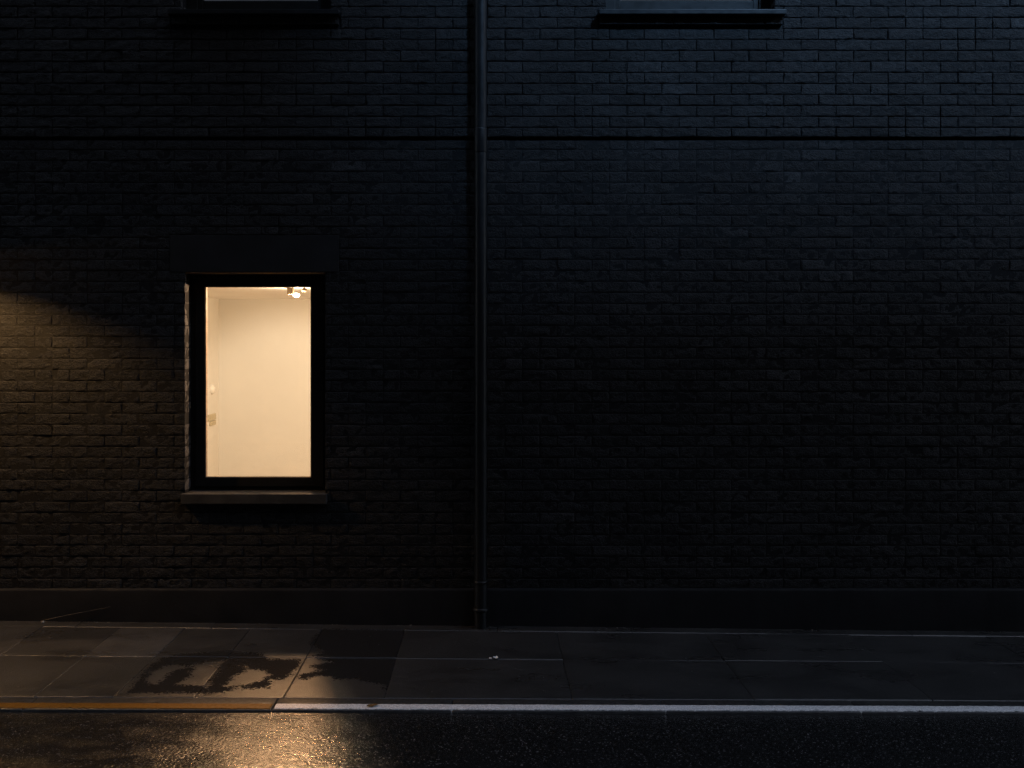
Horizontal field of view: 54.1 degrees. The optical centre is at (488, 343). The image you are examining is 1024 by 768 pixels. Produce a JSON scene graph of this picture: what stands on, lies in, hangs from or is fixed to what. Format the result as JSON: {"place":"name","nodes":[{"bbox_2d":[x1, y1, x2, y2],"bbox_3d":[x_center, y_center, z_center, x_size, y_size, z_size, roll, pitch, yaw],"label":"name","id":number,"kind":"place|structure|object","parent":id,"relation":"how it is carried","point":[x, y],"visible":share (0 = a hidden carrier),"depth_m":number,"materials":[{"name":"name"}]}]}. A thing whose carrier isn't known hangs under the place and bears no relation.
{"place":"outdoors","nodes":[
{"label":"outdoors","id":0,"kind":"place"},
{"bbox_2d":[0,621,1023,703],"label":"pavement","id":1,"kind":"structure","parent":0,"point":[135,660],"depth_m":6.17,"materials":[{"name":"grey concrete"}]},
{"bbox_2d":[0,712,1023,767],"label":"road","id":2,"kind":"structure","parent":0,"point":[250,740],"depth_m":5.00,"materials":[{"name":"black asphalt"}]},
{"bbox_2d":[10,621,1022,696],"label":"grit","id":3,"kind":"object","parent":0,"point":[442,626],"visible":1,"depth_m":6.96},
{"label":"ground","id":4,"kind":"structure","parent":0,"visible":0},
{"bbox_2d":[0,0,1023,631],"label":"brick building","id":5,"kind":"structure","parent":4,"relation":"on","point":[754,314],"depth_m":7.00,"materials":[{"name":"black brick"}]},
{"bbox_2d":[208,413,215,420],"bbox_3d":[-2.692,0.715,9.730,0.011,0.060,0.260,0,0,0],"label":"wall switch","id":6,"kind":"object","parent":5,"relation":"attached to","point":[211,417],"depth_m":9.70,"materials":[{"name":"beige plastic"}]},
{"bbox_2d":[209,420,215,425],"bbox_3d":[-2.692,0.773,9.760,0.011,0.042,0.200,0,0,0],"label":"socket plate","id":7,"kind":"object","parent":5,"relation":"attached to","point":[211,423],"visible":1,"depth_m":9.73,"materials":[{"name":"beige plastic"}]},
{"bbox_2d":[210,384,215,393],"bbox_3d":[-2.678,0.444,9.740,0.040,0.100,0.100,0,0,0],"label":"wall sensor","id":8,"kind":"object","parent":5,"relation":"attached to","point":[212,388],"depth_m":9.71,"materials":[{"name":"white plastic"}]},
{"bbox_2d":[167,0,340,17],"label":"window","id":9,"kind":"structure","parent":5,"relation":"in","point":[195,8],"depth_m":6.97,"materials":[{"name":"black"}]},
{"bbox_2d":[170,235,338,503],"bbox_3d":[-1.638,0.178,7.076,1.180,1.872,0.257,0,0,0],"label":"window","id":10,"kind":"structure","parent":5,"relation":"in","point":[212,261],"depth_m":7.13,"materials":[{"name":"brown metal"}]},
{"bbox_2d":[287,288,307,296],"bbox_3d":[-1.508,-0.406,7.891,0.156,0.078,0.057,0,0,0],"label":"ceiling lamp","id":11,"kind":"object","parent":5,"relation":"attached to","point":[290,291],"visible":0.93,"depth_m":7.87,"materials":[{"name":"white"}]},
{"bbox_2d":[473,0,487,629],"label":"drainpipe","id":12,"kind":"object","parent":5,"relation":"attached to","point":[480,608],"visible":1,"depth_m":6.89,"materials":[{"name":"black metal"}]},
{"bbox_2d":[598,0,786,17],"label":"window","id":13,"kind":"structure","parent":5,"relation":"in","point":[614,8],"depth_m":6.97,"materials":[{"name":"black"}]},
{"bbox_2d":[0,697,1023,714],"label":"kerb","id":14,"kind":"structure","parent":4,"relation":"on","point":[274,701],"depth_m":5.48,"materials":[{"name":"concrete"}]},
{"bbox_2d":[0,703,272,709],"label":"yellow line","id":15,"kind":"object","parent":14,"relation":"on","point":[23,706],"visible":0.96,"depth_m":5.41,"materials":[{"name":"paint"}]},
{"bbox_2d":[274,704,1023,713],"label":"white line","id":16,"kind":"object","parent":14,"relation":"on","point":[665,708],"visible":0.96,"depth_m":5.41,"materials":[{"name":"paint"}]}
]}

